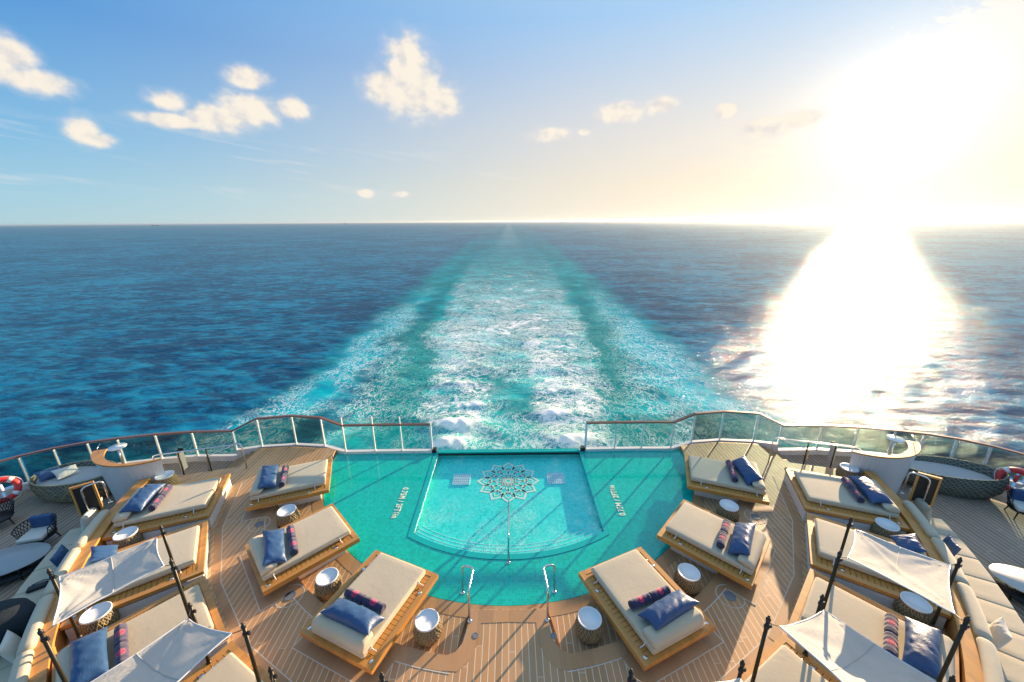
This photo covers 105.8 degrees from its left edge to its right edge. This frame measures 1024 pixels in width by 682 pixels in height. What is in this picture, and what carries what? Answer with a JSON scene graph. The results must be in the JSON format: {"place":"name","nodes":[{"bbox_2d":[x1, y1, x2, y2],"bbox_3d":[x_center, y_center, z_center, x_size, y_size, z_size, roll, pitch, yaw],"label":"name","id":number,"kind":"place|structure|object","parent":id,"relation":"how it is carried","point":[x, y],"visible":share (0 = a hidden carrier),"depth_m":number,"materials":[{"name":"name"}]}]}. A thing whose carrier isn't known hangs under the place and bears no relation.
{"place":"outdoors","nodes":[
{"label":"outdoors","id":0,"kind":"place"},
{"bbox_2d":[0,461,233,600],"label":"deck","id":1,"kind":"structure","parent":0,"point":[28,503],"depth_m":12.39,"materials":[{"name":"brown wood"}]},
{"bbox_2d":[0,498,14,524],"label":"armchair","id":2,"kind":"object","parent":1,"relation":"on","point":[7,514],"visible":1,"depth_m":11.96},
{"bbox_2d":[0,542,50,583],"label":"oval table","id":3,"kind":"object","parent":1,"relation":"on","point":[19,561],"visible":0.95,"depth_m":10.16,"materials":[{"name":"grey stone"}]},
{"bbox_2d":[10,513,60,544],"bbox_3d":[-13.554,5.472,11.084,0.894,0.804,0.786,-5,18,-15],"label":"armchair","id":4,"kind":"object","parent":1,"relation":"on","point":[43,528],"visible":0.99,"depth_m":11.08,"materials":[{"name":"blue fabric"}]},
{"bbox_2d":[0,509,109,681],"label":"curved sofa","id":5,"kind":"object","parent":1,"relation":"on","point":[73,542],"visible":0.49,"depth_m":8.84,"materials":[{"name":"grey fabric"}]},
{"bbox_2d":[0,630,21,662],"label":"scatter cushion","id":6,"kind":"object","parent":5,"relation":"on","point":[9,644],"visible":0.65,"depth_m":7.68,"materials":[{"name":"beige fabric"}]},
{"bbox_2d":[0,598,35,643],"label":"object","id":7,"kind":"object","parent":5,"relation":"on","point":[15,614],"visible":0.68,"depth_m":8.07,"materials":[{"name":"fabric"}]},
{"bbox_2d":[26,579,49,593],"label":"pillow","id":8,"kind":"object","parent":5,"relation":"on","point":[34,587],"visible":0.93,"depth_m":9.29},
{"bbox_2d":[49,544,68,566],"bbox_3d":[-11.430,5.522,9.846,0.172,0.500,0.550,-24,25,-19],"label":"scatter cushion","id":9,"kind":"object","parent":5,"relation":"on","point":[58,556],"visible":0.62,"depth_m":9.73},
{"bbox_2d":[80,497,103,531],"bbox_3d":[-12.192,5.071,11.256,0.221,0.550,0.950,4,15,-21],"label":"scatter cushion","id":10,"kind":"object","parent":5,"relation":"on","point":[87,518],"visible":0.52,"depth_m":10.99,"materials":[{"name":"beige fabric"}]},
{"bbox_2d":[28,460,114,502],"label":"basket daybed","id":11,"kind":"object","parent":1,"relation":"on","point":[54,489],"visible":0.47,"depth_m":12.83,"materials":[{"name":"grey wicker"}]},
{"bbox_2d":[33,466,59,481],"bbox_3d":[-15.671,4.499,13.123,0.450,0.161,0.600,36,17,14],"label":"scatter cushion","id":12,"kind":"object","parent":11,"relation":"on","point":[46,474],"visible":0.62,"depth_m":13.00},
{"bbox_2d":[51,464,80,479],"bbox_3d":[-15.209,4.464,13.223,0.450,0.162,0.600,36,17,14],"label":"scatter cushion","id":13,"kind":"object","parent":11,"relation":"on","point":[64,472],"visible":1,"depth_m":13.16,"materials":[{"name":"beige fabric"}]},
{"bbox_2d":[69,481,104,517],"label":"gate","id":14,"kind":"structure","parent":1,"relation":"on","point":[92,496],"depth_m":11.10,"materials":[{"name":"brown wood"}]},
{"bbox_2d":[80,481,112,510],"bbox_3d":[-11.994,4.674,11.243,0.098,1.284,0.517,13,21,36],"label":"stair handrail","id":15,"kind":"object","parent":1,"relation":"on","point":[85,501],"visible":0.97,"depth_m":11.06,"materials":[{"name":"metal"}]},
{"bbox_2d":[91,443,164,501],"bbox_3d":[-12.730,4.439,12.771,2.731,1.761,0.829,3,17,10],"label":"curved counter","id":16,"kind":"object","parent":1,"relation":"on","point":[121,479],"visible":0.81,"depth_m":12.44,"materials":[{"name":"white paint"}]},
{"bbox_2d":[152,443,247,474],"bbox_3d":[-10.829,4.331,13.658,2.748,1.418,0.396,-4,18,-11],"label":"steel railing","id":17,"kind":"object","parent":1,"relation":"on","point":[207,456],"visible":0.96,"depth_m":13.49,"materials":[{"name":"metal"}]},
{"bbox_2d":[0,414,436,497],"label":"glass railing","id":18,"kind":"object","parent":1,"relation":"on","point":[198,457],"visible":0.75,"depth_m":14.80,"materials":[{"name":"clear glass"}]},
{"bbox_2d":[0,476,23,504],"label":"life ring","id":19,"kind":"object","parent":18,"relation":"hanging from","point":[16,485],"visible":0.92,"depth_m":12.40,"materials":[{"name":"white paint"}]},
{"bbox_2d":[65,446,508,681],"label":"walkway","id":20,"kind":"structure","parent":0,"point":[274,636],"depth_m":8.56,"materials":[{"name":"brown wood"}]},
{"bbox_2d":[28,478,151,681],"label":"teak ledge","id":21,"kind":"object","parent":20,"relation":"on","point":[41,669],"visible":0.42,"depth_m":8.11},
{"bbox_2d":[78,601,119,636],"bbox_3d":[-8.823,5.987,8.282,0.614,0.498,0.614,15,23,40],"label":"side table","id":22,"kind":"object","parent":20,"relation":"on","point":[96,617],"visible":0.73,"depth_m":8.17,"materials":[{"name":"wicker"}]},
{"bbox_2d":[112,526,143,549],"bbox_3d":[-10.294,5.348,10.385,0.614,0.498,0.614,-4,17,-10],"label":"side table","id":23,"kind":"object","parent":20,"relation":"on","point":[127,536],"visible":0.67,"depth_m":10.27,"materials":[{"name":"wicker"}]},
{"bbox_2d":[59,519,209,640],"bbox_3d":[-8.894,5.802,9.500,2.360,1.433,2.060,-12,21,-33],"label":"daybed","id":24,"kind":"object","parent":20,"relation":"on","point":[189,546],"visible":0.44,"depth_m":9.12,"materials":[{"name":"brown wood"}]},
{"bbox_2d":[89,545,117,561],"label":"pillow","id":25,"kind":"object","parent":24,"relation":"on","point":[100,553],"visible":0.78,"depth_m":9.26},
{"bbox_2d":[52,576,228,681],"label":"daybed","id":26,"kind":"object","parent":20,"relation":"on","point":[151,623],"visible":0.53,"depth_m":7.93,"materials":[{"name":"fabric"}]},
{"bbox_2d":[69,626,109,681],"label":"pillow","id":27,"kind":"object","parent":26,"relation":"on","point":[89,659],"visible":0.9,"depth_m":6.98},
{"bbox_2d":[37,525,192,681],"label":"canopy","id":28,"kind":"object","parent":26,"relation":"on","point":[77,591],"visible":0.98,"depth_m":7.09,"materials":[{"name":"fabric"}]},
{"bbox_2d":[114,641,128,666],"bbox_3d":[-7.243,5.841,7.184,0.510,0.193,0.201,16,24,43],"label":"rolled towel","id":29,"kind":"object","parent":26,"relation":"on","point":[121,651],"visible":0.63,"depth_m":7.17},
{"bbox_2d":[114,623,128,648],"bbox_3d":[-7.604,5.737,7.529,0.510,0.193,0.201,16,24,43],"label":"rolled towel","id":30,"kind":"object","parent":26,"relation":"on","point":[120,632],"visible":0.84,"depth_m":7.49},
{"bbox_2d":[154,470,178,485],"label":"side table","id":31,"kind":"object","parent":20,"relation":"on","point":[169,477],"visible":0.64,"depth_m":12.65,"materials":[{"name":"wicker"}]},
{"bbox_2d":[102,473,231,544],"bbox_3d":[-10.061,5.157,11.617,2.360,1.433,2.060,-7,18,-20],"label":"daybed","id":32,"kind":"object","parent":20,"relation":"on","point":[184,504],"visible":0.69,"depth_m":11.10,"materials":[{"name":"fabric"}]},
{"bbox_2d":[119,483,165,512],"bbox_3d":[-10.681,4.531,11.232,0.500,0.305,1.260,4,15,-17],"label":"pillow","id":33,"kind":"object","parent":32,"relation":"on","point":[142,498],"visible":1,"depth_m":11.05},
{"bbox_2d":[148,495,164,510],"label":"rolled towel","id":34,"kind":"object","parent":32,"relation":"on","point":[156,503],"visible":1,"depth_m":11.02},
{"bbox_2d":[183,641,276,681],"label":"daybed","id":35,"kind":"object","parent":20,"relation":"on","point":[231,661],"visible":0.94,"depth_m":7.09,"materials":[{"name":"fabric"}]},
{"bbox_2d":[91,602,261,681],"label":"canopy","id":36,"kind":"object","parent":35,"relation":"on","point":[180,651],"visible":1,"depth_m":5.93,"materials":[{"name":"fabric"}]},
{"bbox_2d":[242,507,268,520],"bbox_3d":[-8.003,4.966,12.386,0.630,0.004,2.100,-7,18,-20],"label":"margin board","id":37,"kind":"object","parent":20,"relation":"on","point":[255,513],"visible":0.36,"depth_m":11.65,"materials":[{"name":"brown wood"}]},
{"bbox_2d":[241,553,290,610],"bbox_3d":[-6.173,5.796,9.654,0.630,0.004,2.100,-16,23,-42],"label":"margin board","id":38,"kind":"object","parent":20,"relation":"on","point":[267,600],"visible":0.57,"depth_m":9.20,"materials":[{"name":"brown wood"}]},
{"bbox_2d":[245,457,332,510],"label":"daybed","id":39,"kind":"object","parent":20,"relation":"on","point":[306,482],"visible":0.79,"depth_m":12.17,"materials":[{"name":"fabric"}]},
{"bbox_2d":[257,465,279,488],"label":"pillow","id":40,"kind":"object","parent":39,"relation":"on","point":[268,477],"visible":1,"depth_m":12.08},
{"bbox_2d":[244,503,359,595],"bbox_3d":[-5.503,5.590,10.273,2.240,1.333,1.880,-16,23,-42],"label":"daybed","id":41,"kind":"object","parent":20,"relation":"on","point":[325,535],"visible":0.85,"depth_m":9.88,"materials":[{"name":"fabric"}]},
{"bbox_2d":[262,528,286,565],"bbox_3d":[-5.916,5.095,9.630,0.500,0.305,1.260,9,9,-34],"label":"pillow","id":42,"kind":"object","parent":41,"relation":"on","point":[273,547],"visible":0.99,"depth_m":9.44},
{"bbox_2d":[288,537,298,555],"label":"rolled towel","id":43,"kind":"object","parent":41,"relation":"on","point":[293,546],"visible":1,"depth_m":9.62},
{"bbox_2d":[293,637,394,681],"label":"margin board","id":44,"kind":"object","parent":20,"relation":"on","point":[337,664],"visible":0.58,"depth_m":7.67,"materials":[{"name":"brown wood"}]},
{"bbox_2d":[299,550,437,674],"bbox_3d":[-3.055,6.067,8.669,1.880,1.333,2.240,7,19,22],"label":"daybed","id":45,"kind":"object","parent":20,"relation":"on","point":[400,588],"visible":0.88,"depth_m":8.32,"materials":[{"name":"fabric"}]},
{"bbox_2d":[320,598,385,635],"bbox_3d":[-3.255,5.606,7.910,1.260,0.305,0.500,6,1,21],"label":"pillow","id":46,"kind":"object","parent":45,"relation":"on","point":[356,617],"visible":1,"depth_m":7.79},
{"bbox_2d":[344,588,366,604],"bbox_3d":[-3.399,5.539,8.407,0.510,0.193,0.201,7,19,22],"label":"rolled towel","id":47,"kind":"object","parent":45,"relation":"on","point":[354,595],"visible":0.91,"depth_m":8.35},
{"bbox_2d":[362,596,385,613],"bbox_3d":[-2.929,5.595,8.216,0.510,0.193,0.201,7,19,22],"label":"rolled towel","id":48,"kind":"object","parent":45,"relation":"on","point":[374,605],"visible":0.99,"depth_m":8.15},
{"bbox_2d":[470,603,546,608],"bbox_3d":[-0.076,6.291,8.923,1.762,0.312,0.258,-1,17,0],"label":"pool step","id":49,"kind":"object","parent":20,"relation":"attached to","point":[536,606],"visible":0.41,"depth_m":8.93,"materials":[{"name":"brown wood"}]},
{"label":"daybed","id":50,"kind":"object","parent":20,"relation":"on","visible":0},
{"bbox_2d":[268,666,388,681],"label":"canopy","id":51,"kind":"object","parent":50,"relation":"on","point":[272,676],"visible":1,"depth_m":5.79,"materials":[{"name":"fabric"}]},
{"bbox_2d":[296,494,470,654],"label":"deck floor","id":52,"kind":"structure","parent":0,"point":[451,639],"depth_m":8.54,"materials":[{"name":"brown wood"}]},
{"bbox_2d":[276,504,299,527],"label":"side table","id":53,"kind":"object","parent":52,"relation":"on","point":[287,514],"visible":0.8,"depth_m":11.21,"materials":[{"name":"wicker"}]},
{"bbox_2d":[314,567,342,599],"bbox_3d":[-4.386,5.810,9.253,0.614,0.498,0.614,-9,19,-25],"label":"side table","id":54,"kind":"object","parent":52,"relation":"on","point":[328,583],"visible":0.88,"depth_m":9.10,"materials":[{"name":"wicker"}]},
{"bbox_2d":[312,494,470,617],"bbox_3d":[-4.280,5.563,10.883,7.937,0.004,1.505,14,23,40],"label":"margin board","id":55,"kind":"object","parent":52,"relation":"on","point":[349,562],"visible":0.27,"depth_m":9.05,"materials":[{"name":"brown wood"}]},
{"bbox_2d":[413,608,442,646],"bbox_3d":[-1.790,6.106,8.233,0.614,0.498,0.614,3,17,10],"label":"side table","id":56,"kind":"object","parent":52,"relation":"on","point":[427,629],"visible":1,"depth_m":8.08,"materials":[{"name":"wicker"}]},
{"bbox_2d":[324,448,692,605],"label":"swimming pool","id":57,"kind":"structure","parent":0,"point":[573,513],"depth_m":12.06,"materials":[{"name":"liquid"}]},
{"bbox_2d":[461,565,473,622],"bbox_3d":[-0.962,5.671,8.787,0.296,0.993,0.938,-6,18,-17],"label":"pool handrail","id":58,"kind":"object","parent":57,"relation":"on","point":[469,620],"visible":1,"depth_m":8.54,"materials":[{"name":"metal"}]},
{"bbox_2d":[543,564,556,621],"bbox_3d":[0.800,5.655,8.796,0.296,0.993,0.938,5,18,16],"label":"pool handrail","id":59,"kind":"object","parent":57,"relation":"on","point":[547,619],"visible":1,"depth_m":8.56,"materials":[{"name":"metal"}]},
{"bbox_2d":[0,218,1023,487],"bbox_3d":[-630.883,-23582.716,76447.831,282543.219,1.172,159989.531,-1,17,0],"label":"sea","id":60,"kind":"structure","parent":0,"point":[506,334],"depth_m":102.05,"materials":[{"name":"liquid"}]},
{"bbox_2d":[0,0,1023,224],"label":"sky","id":61,"kind":"structure","parent":0,"point":[112,111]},
{"bbox_2d":[549,496,719,652],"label":"deck floor","id":62,"kind":"structure","parent":0,"point":[567,639],"depth_m":8.56,"materials":[{"name":"brown wood"}]},
{"bbox_2d":[575,606,603,644],"bbox_3d":[1.644,6.074,8.251,0.614,0.498,0.614,-1,17,0],"label":"side table","id":63,"kind":"object","parent":62,"relation":"on","point":[589,627],"visible":1,"depth_m":8.09,"materials":[{"name":"brown wicker"}]},
{"bbox_2d":[549,490,703,616],"bbox_3d":[4.093,5.487,10.929,7.937,0.004,1.505,-16,23,-40],"label":"margin board","id":64,"kind":"object","parent":62,"relation":"on","point":[668,557],"visible":0.32,"depth_m":9.07,"materials":[{"name":"brown wood"}]},
{"bbox_2d":[674,563,701,595],"bbox_3d":[4.222,5.731,9.300,0.614,0.498,0.614,14,22,39],"label":"side table","id":65,"kind":"object","parent":62,"relation":"on","point":[687,579],"visible":0.95,"depth_m":9.13,"materials":[{"name":"wicker"}]},
{"bbox_2d":[716,499,739,522],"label":"side table","id":66,"kind":"object","parent":62,"relation":"on","point":[727,509],"visible":0.8,"depth_m":11.28,"materials":[{"name":"wicker"}]},
{"bbox_2d":[509,441,946,681],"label":"walkway","id":67,"kind":"structure","parent":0,"point":[739,631],"depth_m":8.53,"materials":[{"name":"brown wood"}]},
{"bbox_2d":[212,476,802,681],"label":"margin board","id":68,"kind":"object","parent":67,"relation":"on","point":[460,657],"visible":0.52,"depth_m":8.47,"materials":[{"name":"brown wood"}]},
{"bbox_2d":[220,476,794,681],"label":"caulk line","id":69,"kind":"object","parent":67,"relation":"on","point":[567,671],"visible":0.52,"depth_m":8.60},
{"bbox_2d":[578,547,715,670],"bbox_3d":[2.902,6.012,8.702,1.880,1.333,2.240,-8,19,-23],"label":"daybed","id":70,"kind":"object","parent":67,"relation":"on","point":[614,585],"visible":0.81,"depth_m":8.26,"materials":[{"name":"fabric"}]},
{"bbox_2d":[628,592,651,609],"bbox_3d":[2.729,5.544,8.242,0.510,0.193,0.201,-7,18,-20],"label":"rolled towel","id":71,"kind":"object","parent":70,"relation":"on","point":[640,601],"visible":1,"depth_m":8.19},
{"bbox_2d":[648,585,670,601],"bbox_3d":[3.205,5.487,8.416,0.510,0.193,0.201,-7,18,-20],"label":"rolled towel","id":72,"kind":"object","parent":70,"relation":"on","point":[661,592],"visible":0.77,"depth_m":8.36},
{"bbox_2d":[638,589,699,629],"bbox_3d":[3.239,5.529,8.002,1.260,0.305,0.500,-9,2,-26],"label":"pillow","id":73,"kind":"object","parent":70,"relation":"on","point":[665,611],"visible":1,"depth_m":7.88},
{"bbox_2d":[621,631,722,681],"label":"margin board","id":74,"kind":"object","parent":67,"relation":"on","point":[676,661],"visible":0.5,"depth_m":7.68,"materials":[{"name":"brown wood"}]},
{"bbox_2d":[657,499,770,589],"bbox_3d":[5.323,5.491,10.332,2.240,1.333,1.880,15,23,41],"label":"daybed","id":75,"kind":"object","parent":67,"relation":"on","point":[689,530],"visible":0.81,"depth_m":9.92,"materials":[{"name":"fabric"}]},
{"bbox_2d":[716,531,727,548],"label":"rolled towel","id":76,"kind":"object","parent":75,"relation":"on","point":[721,540],"visible":1,"depth_m":9.72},
{"bbox_2d":[727,522,755,555],"bbox_3d":[5.802,4.966,9.763,0.500,0.305,1.260,-20,1,40],"label":"pillow","id":77,"kind":"object","parent":75,"relation":"on","point":[741,538],"visible":1,"depth_m":9.58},
{"bbox_2d":[684,453,769,504],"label":"daybed","id":78,"kind":"object","parent":67,"relation":"on","point":[708,477],"visible":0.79,"depth_m":12.25,"materials":[{"name":"fabric"}]},
{"bbox_2d":[732,456,762,485],"bbox_3d":[7.503,4.132,12.422,0.500,0.305,1.260,-30,12,14],"label":"pillow","id":79,"kind":"object","parent":78,"relation":"on","point":[746,470],"visible":0.94,"depth_m":12.22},
{"bbox_2d":[725,547,774,603],"bbox_3d":[6.003,5.684,9.720,0.630,0.004,2.100,15,23,41],"label":"margin board","id":80,"kind":"object","parent":67,"relation":"on","point":[746,593],"visible":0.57,"depth_m":9.24,"materials":[{"name":"brown wood"}]},
{"bbox_2d":[747,501,772,514],"bbox_3d":[7.788,4.821,12.472,0.630,0.004,2.100,6,18,19],"label":"margin board","id":81,"kind":"object","parent":67,"relation":"on","point":[761,508],"visible":0.36,"depth_m":11.70,"materials":[{"name":"brown wood"}]},
{"bbox_2d":[733,634,840,681],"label":"daybed","id":82,"kind":"object","parent":67,"relation":"on","point":[784,658],"visible":0.93,"depth_m":7.05,"materials":[{"name":"fabric"}]},
{"bbox_2d":[750,594,955,681],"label":"canopy","id":83,"kind":"object","parent":82,"relation":"on","point":[841,651],"visible":1,"depth_m":5.91,"materials":[{"name":"fabric"}]},
{"bbox_2d":[784,467,910,534],"bbox_3d":[9.857,4.974,11.725,2.360,1.433,2.060,6,18,19],"label":"daybed","id":84,"kind":"object","parent":67,"relation":"on","point":[827,496],"visible":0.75,"depth_m":11.19,"materials":[{"name":"fabric"}]},
{"bbox_2d":[848,476,893,503],"bbox_3d":[10.470,4.337,11.346,0.500,0.305,1.260,-5,15,16],"label":"pillow","id":85,"kind":"object","parent":84,"relation":"on","point":[869,489],"visible":1,"depth_m":11.17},
{"bbox_2d":[835,463,859,477],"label":"side table","id":86,"kind":"object","parent":67,"relation":"on","point":[844,470],"visible":0.74,"depth_m":12.79,"materials":[{"name":"wicker"}]},
{"bbox_2d":[787,568,958,681],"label":"daybed","id":87,"kind":"object","parent":67,"relation":"on","point":[863,615],"visible":0.44,"depth_m":8.00,"materials":[{"name":"fabric"}]},
{"bbox_2d":[883,631,897,657],"bbox_3d":[7.099,5.710,7.261,0.201,0.193,0.510,16,23,42],"label":"rolled towel","id":88,"kind":"object","parent":87,"relation":"on","point":[890,642],"visible":0.73,"depth_m":7.23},
{"bbox_2d":[884,613,898,637],"bbox_3d":[7.455,5.599,7.609,0.201,0.193,0.510,16,23,42],"label":"rolled towel","id":89,"kind":"object","parent":87,"relation":"on","point":[891,620],"visible":0.8,"depth_m":7.58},
{"bbox_2d":[821,517,970,681],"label":"canopy","id":90,"kind":"object","parent":87,"relation":"on","point":[929,579],"visible":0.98,"depth_m":7.16,"materials":[{"name":"fabric"}]},
{"bbox_2d":[902,616,942,681],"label":"pillow","id":91,"kind":"object","parent":87,"relation":"on","point":[921,652],"visible":0.91,"depth_m":7.03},
{"bbox_2d":[805,512,951,629],"bbox_3d":[8.726,5.640,9.596,2.360,1.433,2.060,11,20,32],"label":"daybed","id":92,"kind":"object","parent":67,"relation":"on","point":[824,537],"visible":0.29,"depth_m":9.22,"materials":[{"name":"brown wood"}]},
{"bbox_2d":[890,534,926,552],"bbox_3d":[9.646,4.933,9.437,0.500,0.175,0.620,-24,4,30],"label":"pillow","id":93,"kind":"object","parent":92,"relation":"on","point":[911,542],"visible":0.82,"depth_m":9.38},
{"bbox_2d":[869,517,900,538],"bbox_3d":[10.108,5.161,10.496,0.614,0.498,0.614,-11,20,-31],"label":"side table","id":94,"kind":"object","parent":67,"relation":"on","point":[885,527],"visible":0.58,"depth_m":10.40,"materials":[{"name":"wicker"}]},
{"bbox_2d":[892,591,932,625],"bbox_3d":[8.671,5.826,8.377,0.614,0.498,0.614,6,18,20],"label":"side table","id":95,"kind":"object","parent":67,"relation":"on","point":[914,606],"visible":0.77,"depth_m":8.27,"materials":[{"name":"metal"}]},
{"bbox_2d":[862,470,983,681],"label":"teak ledge","id":96,"kind":"object","parent":67,"relation":"on","point":[970,668],"visible":0.47,"depth_m":8.08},
{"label":"daybed","id":97,"kind":"object","parent":67,"relation":"on","visible":0},
{"bbox_2d":[627,659,746,681],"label":"canopy","id":98,"kind":"object","parent":97,"relation":"on","point":[742,669],"visible":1,"depth_m":5.71,"materials":[{"name":"fabric"}]},
{"bbox_2d":[782,455,1023,623],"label":"deck","id":99,"kind":"structure","parent":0,"point":[988,531],"depth_m":11.70,"materials":[{"name":"brown wood"}]},
{"bbox_2d":[580,410,1023,487],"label":"glass railing","id":100,"kind":"object","parent":99,"relation":"on","point":[802,451],"visible":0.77,"depth_m":14.90,"materials":[{"name":"clear glass"}]},
{"bbox_2d":[994,466,1023,491],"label":"life ring","id":101,"kind":"object","parent":100,"relation":"hanging from","point":[1000,474],"visible":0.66,"depth_m":12.41,"materials":[{"name":"white paint"}]},
{"bbox_2d":[768,437,860,467],"bbox_3d":[10.588,4.135,13.774,2.748,1.418,0.396,3,17,10],"label":"steel railing","id":102,"kind":"object","parent":99,"relation":"on","point":[807,450],"visible":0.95,"depth_m":13.62,"materials":[{"name":"metal"}]},
{"bbox_2d":[849,435,920,492],"bbox_3d":[12.500,4.208,12.908,2.731,1.761,0.829,-4,17,-10],"label":"curved counter","id":103,"kind":"object","parent":99,"relation":"on","point":[890,471],"visible":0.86,"depth_m":12.57,"materials":[{"name":"white paint"}]},
{"bbox_2d":[900,472,930,501],"bbox_3d":[11.785,4.456,11.372,0.098,1.284,0.517,-14,22,-37],"label":"stair handrail","id":104,"kind":"object","parent":99,"relation":"on","point":[905,483],"visible":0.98,"depth_m":11.20,"materials":[{"name":"metal"}]},
{"bbox_2d":[908,471,941,507],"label":"gate","id":105,"kind":"structure","parent":99,"relation":"on","point":[919,487],"depth_m":11.22,"materials":[{"name":"brown wood"}]},
{"bbox_2d":[903,455,1009,498],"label":"basket daybed","id":106,"kind":"object","parent":99,"relation":"on","point":[964,478],"visible":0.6,"depth_m":12.86,"materials":[{"name":"grey wicker"}]},
{"bbox_2d":[903,500,1023,681],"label":"curved sofa","id":107,"kind":"object","parent":99,"relation":"on","point":[986,602],"visible":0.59,"depth_m":8.50,"materials":[{"name":"grey fabric"}]},
{"bbox_2d":[909,488,931,522],"bbox_3d":[11.990,4.849,11.387,0.221,0.550,0.950,-5,15,20],"label":"scatter cushion","id":108,"kind":"object","parent":107,"relation":"on","point":[924,508],"visible":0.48,"depth_m":11.12,"materials":[{"name":"beige fabric"}]},
{"bbox_2d":[942,533,961,556],"bbox_3d":[11.252,5.314,9.969,0.172,0.500,0.550,23,24,19],"label":"scatter cushion","id":109,"kind":"object","parent":107,"relation":"on","point":[952,545],"visible":0.52,"depth_m":9.85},
{"bbox_2d":[988,617,1011,649],"bbox_3d":[9.896,5.967,7.886,0.172,0.500,0.550,28,30,29],"label":"scatter cushion","id":110,"kind":"object","parent":107,"relation":"on","point":[1001,634],"visible":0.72,"depth_m":7.78,"materials":[{"name":"beige fabric"}]},
{"bbox_2d":[988,564,1023,601],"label":"oval table","id":111,"kind":"object","parent":99,"relation":"on","point":[1008,579],"visible":0.92,"depth_m":9.43,"materials":[{"name":"stone"}]},
{"bbox_2d":[1004,488,1023,519],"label":"armchair","id":112,"kind":"object","parent":99,"relation":"on","point":[1015,500],"visible":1,"depth_m":11.91,"materials":[{"name":"blue fabric"}]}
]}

